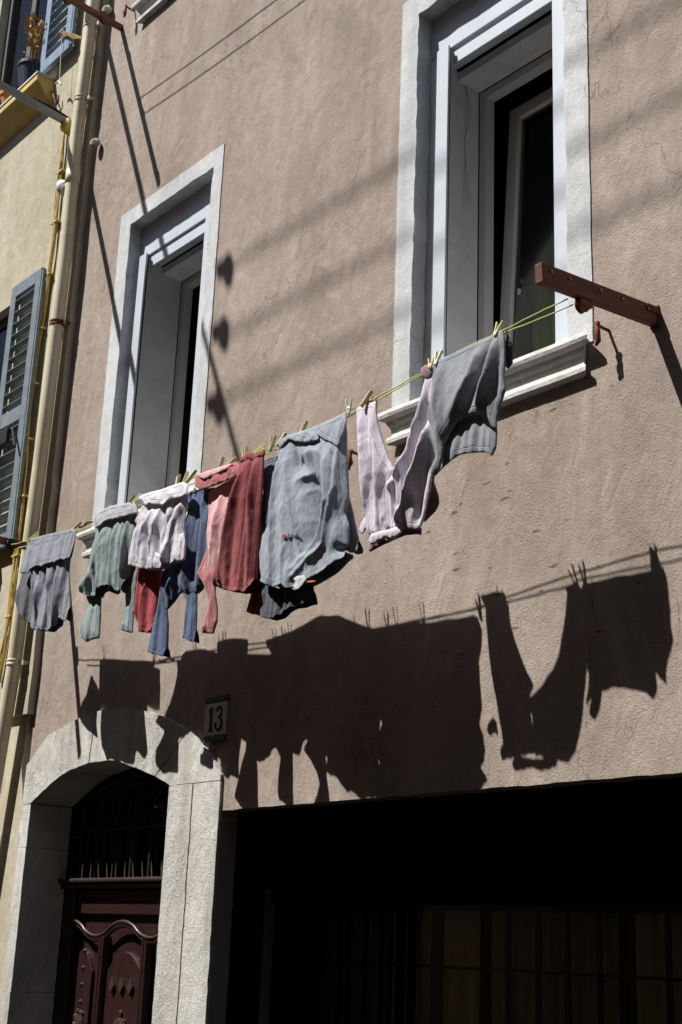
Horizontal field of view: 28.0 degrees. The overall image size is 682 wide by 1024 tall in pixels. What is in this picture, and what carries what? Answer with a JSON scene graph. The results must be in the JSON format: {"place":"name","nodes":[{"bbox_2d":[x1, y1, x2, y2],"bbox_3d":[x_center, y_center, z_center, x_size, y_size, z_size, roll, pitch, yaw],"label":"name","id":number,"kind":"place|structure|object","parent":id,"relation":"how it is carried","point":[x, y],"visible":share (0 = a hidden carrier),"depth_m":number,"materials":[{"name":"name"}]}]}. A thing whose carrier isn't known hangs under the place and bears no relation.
{"place":"outdoors","nodes":[
{"label":"outdoors","id":0,"kind":"place"},
{"label":"street","id":1,"kind":"structure","parent":0,"visible":0},
{"bbox_2d":[0,0,112,1004],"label":"house","id":2,"kind":"structure","parent":1,"relation":"on","point":[46,162],"depth_m":9.81,"materials":[{"name":"yellow paint"}]},
{"bbox_2d":[0,315,8,383],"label":"window","id":3,"kind":"structure","parent":2,"relation":"in","point":[3,323],"depth_m":10.56,"materials":[{"name":"black glass"}]},
{"bbox_2d":[0,90,10,102],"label":"flower pot","id":4,"kind":"object","parent":2,"relation":"on","point":[4,96],"visible":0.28,"depth_m":11.07,"materials":[{"name":"orange ceramic"}]},
{"bbox_2d":[0,0,54,149],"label":"window","id":5,"kind":"structure","parent":2,"relation":"in","point":[15,115],"depth_m":11.46,"materials":[{"name":"glass"}]},
{"bbox_2d":[17,12,46,86],"bbox_3d":[-2.476,-3.741,11.015,0.250,0.870,0.430,16,-22,-37],"label":"flower pot","id":6,"kind":"object","parent":2,"relation":"on","point":[27,68],"visible":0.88,"depth_m":10.90,"materials":[{"name":"orange plant"}]},
{"bbox_2d":[0,80,70,122],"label":"bracket arm","id":7,"kind":"object","parent":2,"relation":"attached to","point":[52,112],"visible":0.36,"depth_m":9.90},
{"bbox_2d":[55,35,61,84],"bbox_3d":[-2.130,-3.458,10.442,0.016,0.519,0.100,16,-22,-37],"label":"hanging string","id":8,"kind":"object","parent":2,"relation":"hanging from","point":[59,82],"visible":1,"depth_m":10.42,"materials":[{"name":"fabric"}]},
{"bbox_2d":[59,27,81,39],"bbox_3d":[-2.031,-3.615,10.360,0.018,0.325,0.430,16,-22,-37],"label":"dried twig","id":9,"kind":"object","parent":2,"relation":"attached to","point":[73,36],"visible":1,"depth_m":10.38,"materials":[{"name":"wood"}]},
{"bbox_2d":[0,0,681,1023],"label":"house","id":10,"kind":"structure","parent":1,"relation":"on","point":[434,776],"depth_m":6.84,"materials":[{"name":"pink paint"}]},
{"bbox_2d":[0,536,27,549],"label":"wall bracket","id":11,"kind":"object","parent":10,"relation":"attached to","point":[7,542],"depth_m":8.56,"materials":[{"name":"brown metal"}]},
{"bbox_2d":[11,298,567,544],"bbox_3d":[-0.621,-0.244,6.773,0.006,0.119,4.690,15,-22,-36],"label":"clothesline","id":12,"kind":"object","parent":11,"relation":"attached to","point":[408,379],"visible":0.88,"depth_m":5.65,"materials":[{"name":"yellow plastic"}]},
{"bbox_2d":[28,532,38,541],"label":"clothespin","id":13,"kind":"object","parent":12,"relation":"attached to","point":[34,535],"visible":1,"depth_m":8.30,"materials":[{"name":"yellow plastic"}]},
{"bbox_2d":[15,529,76,631],"bbox_3d":[-1.760,0.415,8.047,0.099,0.629,0.846,15,-21,-34],"label":"shirt","id":14,"kind":"object","parent":12,"relation":"hanging from","point":[43,597],"visible":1,"depth_m":7.94,"materials":[{"name":"grey fabric"}]},
{"bbox_2d":[69,522,81,531],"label":"clothespin","id":15,"kind":"object","parent":12,"relation":"attached to","point":[77,525],"visible":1,"depth_m":7.86,"materials":[{"name":"yellow plastic"}]},
{"bbox_2d":[78,502,137,641],"bbox_3d":[-1.264,0.320,7.428,0.118,0.749,0.652,16,-22,-37],"label":"sweater","id":16,"kind":"object","parent":12,"relation":"hanging from","point":[109,569],"visible":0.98,"depth_m":7.41,"materials":[{"name":"green fabric"}]},
{"bbox_2d":[125,494,135,507],"bbox_3d":[-1.136,-0.055,7.389,0.017,0.084,0.031,33,-14,-7],"label":"clothespin","id":17,"kind":"object","parent":12,"relation":"attached to","point":[132,498],"visible":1,"depth_m":7.38,"materials":[{"name":"yellow plastic"}]},
{"bbox_2d":[131,493,141,503],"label":"clothespin","id":18,"kind":"object","parent":12,"relation":"attached to","point":[137,497],"visible":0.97,"depth_m":7.34,"materials":[{"name":"yellow plastic"}]},
{"bbox_2d":[128,482,187,570],"bbox_3d":[-0.939,0.085,7.029,0.096,0.459,0.606,16,-22,-37],"label":"blouse","id":19,"kind":"object","parent":12,"relation":"hanging from","point":[158,541],"visible":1,"depth_m":6.98,"materials":[{"name":"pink fabric"}]},
{"bbox_2d":[175,474,180,483],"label":"clothespin","id":20,"kind":"object","parent":12,"relation":"attached to","point":[178,478],"visible":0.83,"depth_m":7.02,"materials":[{"name":"yellow plastic"}]},
{"bbox_2d":[182,471,188,482],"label":"clothespin","id":21,"kind":"object","parent":12,"relation":"attached to","point":[186,476],"visible":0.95,"depth_m":6.96,"materials":[{"name":"yellow plastic"}]},
{"bbox_2d":[185,469,196,483],"bbox_3d":[-0.758,-0.178,6.930,0.017,0.084,0.031,35,-30,1],"label":"clothespin","id":22,"kind":"object","parent":12,"relation":"attached to","point":[191,476],"visible":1,"depth_m":6.92,"materials":[{"name":"yellow plastic"}]},
{"bbox_2d":[195,462,239,633],"bbox_3d":[-0.586,0.170,6.567,0.090,0.853,0.492,15,-21,-34],"label":"sweater","id":23,"kind":"object","parent":12,"relation":"hanging from","point":[218,497],"visible":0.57,"depth_m":6.59,"materials":[{"name":"pink fabric"}]},
{"bbox_2d":[218,456,224,466],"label":"clothespin","id":24,"kind":"object","parent":12,"relation":"attached to","point":[222,461],"visible":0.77,"depth_m":6.71,"materials":[{"name":"yellow plastic"}]},
{"bbox_2d":[227,456,237,464],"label":"clothespin","id":25,"kind":"object","parent":12,"relation":"attached to","point":[234,459],"visible":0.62,"depth_m":6.66,"materials":[{"name":"yellow plastic"}]},
{"bbox_2d":[212,449,264,615],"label":"trousers","id":26,"kind":"object","parent":12,"relation":"hanging from","point":[237,568],"visible":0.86,"depth_m":6.35,"materials":[{"name":"red fabric"}]},
{"bbox_2d":[242,446,247,456],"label":"clothespin","id":27,"kind":"object","parent":12,"relation":"attached to","point":[245,451],"visible":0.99,"depth_m":6.56,"materials":[{"name":"yellow plastic"}]},
{"bbox_2d":[253,443,264,453],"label":"clothespin","id":28,"kind":"object","parent":12,"relation":"attached to","point":[259,448],"visible":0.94,"depth_m":6.48,"materials":[{"name":"yellow plastic"}]},
{"bbox_2d":[268,435,276,451],"bbox_3d":[-0.322,-0.318,6.384,0.017,0.084,0.031,34,-36,-32],"label":"clothespin","id":29,"kind":"object","parent":12,"relation":"attached to","point":[272,443],"visible":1,"depth_m":6.38,"materials":[{"name":"yellow plastic"}]},
{"bbox_2d":[276,432,286,446],"bbox_3d":[-0.276,-0.331,6.336,0.017,0.084,0.031,34,-39,-4],"label":"clothespin","id":30,"kind":"object","parent":12,"relation":"attached to","point":[283,436],"visible":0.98,"depth_m":6.33,"materials":[{"name":"yellow plastic"}]},
{"bbox_2d":[299,421,308,434],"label":"clothespin","id":31,"kind":"object","parent":12,"relation":"attached to","point":[304,426],"visible":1,"depth_m":6.21,"materials":[{"name":"yellow plastic"}]},
{"bbox_2d":[259,413,362,620],"bbox_3d":[-0.167,0.021,6.040,0.136,0.846,0.706,16,-22,-37],"label":"shirt","id":32,"kind":"object","parent":12,"relation":"hanging from","point":[310,531],"visible":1,"depth_m":5.99,"materials":[{"name":"grey fabric"}]},
{"bbox_2d":[345,398,352,415],"bbox_3d":[0.034,-0.457,5.951,0.030,0.084,0.017,-11,-33,20],"label":"clothespin","id":33,"kind":"object","parent":12,"relation":"attached to","point":[348,408],"visible":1,"depth_m":5.95,"materials":[{"name":"yellow plastic"}]},
{"bbox_2d":[360,390,372,407],"bbox_3d":[0.108,-0.484,5.867,0.017,0.084,0.031,35,-13,-8],"label":"clothespin","id":34,"kind":"object","parent":12,"relation":"attached to","point":[366,398],"visible":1,"depth_m":5.86,"materials":[{"name":"yellow plastic"}]},
{"bbox_2d":[356,363,439,551],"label":"trousers","id":35,"kind":"object","parent":12,"relation":"hanging from","point":[400,498],"visible":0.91,"depth_m":5.53,"materials":[{"name":"pink fabric"}]},
{"bbox_2d":[428,356,434,368],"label":"clothespin","id":36,"kind":"object","parent":12,"relation":"attached to","point":[430,365],"visible":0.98,"depth_m":5.56,"materials":[{"name":"yellow plastic"}]},
{"bbox_2d":[434,349,443,366],"bbox_3d":[0.390,-0.622,5.538,0.031,0.084,0.017,-11,-44,34],"label":"clothespin","id":37,"kind":"object","parent":12,"relation":"attached to","point":[437,357],"visible":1,"depth_m":5.54,"materials":[{"name":"yellow plastic"}]},
{"bbox_2d":[427,330,512,474],"bbox_3d":[0.463,-0.423,5.334,0.126,0.530,0.487,16,-22,-37],"label":"shirt","id":38,"kind":"object","parent":12,"relation":"hanging from","point":[468,390],"visible":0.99,"depth_m":5.29,"materials":[{"name":"grey fabric"}]},
{"bbox_2d":[493,320,503,337],"bbox_3d":[0.604,-0.704,5.282,0.031,0.084,0.017,-10,-46,38],"label":"clothespin","id":39,"kind":"object","parent":12,"relation":"attached to","point":[496,330],"visible":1,"depth_m":5.28,"materials":[{"name":"yellow plastic"}]},
{"bbox_2d":[18,304,573,547],"bbox_3d":[-0.576,-0.238,6.726,0.021,0.102,4.551,16,-22,-36],"label":"clothesline","id":40,"kind":"object","parent":11,"relation":"attached to","point":[397,388],"visible":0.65,"depth_m":5.68,"materials":[{"name":"yellow plastic"}]},
{"bbox_2d":[134,568,162,632],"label":"trousers","id":41,"kind":"object","parent":40,"relation":"hanging from","point":[147,593],"visible":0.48,"depth_m":7.08,"materials":[{"name":"red fabric"}]},
{"bbox_2d":[148,487,213,657],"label":"jeans","id":42,"kind":"object","parent":40,"relation":"hanging from","point":[177,580],"visible":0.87,"depth_m":6.81,"materials":[{"name":"blue fabric"}]},
{"bbox_2d":[262,456,311,578],"bbox_3d":[-0.242,0.021,6.198,0.050,0.648,0.443,15,-22,-35],"label":"shirt","id":43,"kind":"object","parent":40,"relation":"hanging from","point":[269,465],"visible":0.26,"depth_m":6.37,"materials":[{"name":"fabric"}]},
{"bbox_2d":[63,0,122,30],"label":"wall bracket","id":44,"kind":"object","parent":10,"relation":"attached to","point":[104,19],"depth_m":9.81,"materials":[{"name":"red paint"}]},
{"bbox_2d":[53,768,169,1023],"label":"door","id":45,"kind":"structure","parent":10,"relation":"in","point":[108,953],"depth_m":8.05,"materials":[{"name":"red wood"}]},
{"bbox_2d":[123,4,134,17],"bbox_3d":[-1.524,-3.597,9.871,0.106,0.112,0.034,16,-22,-37],"label":"shutter holdback","id":46,"kind":"object","parent":10,"relation":"attached to","point":[125,10],"visible":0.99,"depth_m":9.84,"materials":[{"name":"red paint"}]},
{"bbox_2d":[76,143,224,558],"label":"window","id":47,"kind":"structure","parent":10,"relation":"in","point":[152,431],"depth_m":8.90,"materials":[{"name":"white paint"}]},
{"bbox_2d":[131,0,169,23],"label":"window","id":48,"kind":"structure","parent":10,"relation":"in","point":[146,9],"depth_m":9.68,"materials":[{"name":"white paint"}]},
{"bbox_2d":[202,694,228,743],"bbox_3d":[-0.650,1.073,7.094,0.015,0.238,0.202,16,-22,-37],"label":"house number sign","id":49,"kind":"object","parent":10,"relation":"attached to","point":[215,720],"visible":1,"depth_m":7.08,"materials":[{"name":"tile"}]},
{"bbox_2d":[348,449,357,469],"bbox_3d":[0.071,-0.246,6.595,0.105,0.111,0.037,16,-22,-37],"label":"shutter holdback","id":50,"kind":"object","parent":10,"relation":"attached to","point":[350,453],"visible":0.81,"depth_m":6.57,"materials":[{"name":"metal"}]},
{"bbox_2d":[377,0,593,445],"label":"window","id":51,"kind":"structure","parent":10,"relation":"in","point":[494,181],"depth_m":6.82,"materials":[{"name":"white paint"}]},
{"bbox_2d":[535,262,659,329],"bbox_3d":[0.972,-0.802,5.162,0.670,0.158,0.059,16,-22,-37],"label":"wall bracket","id":52,"kind":"object","parent":10,"relation":"attached to","point":[586,295],"depth_m":5.12,"materials":[{"name":"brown wood"}]},
{"bbox_2d":[593,320,609,345],"bbox_3d":[1.053,-0.708,5.506,0.106,0.112,0.034,16,-22,-37],"label":"shutter holdback","id":53,"kind":"object","parent":10,"relation":"attached to","point":[597,326],"visible":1,"depth_m":5.48,"materials":[{"name":"metal"}]}
]}

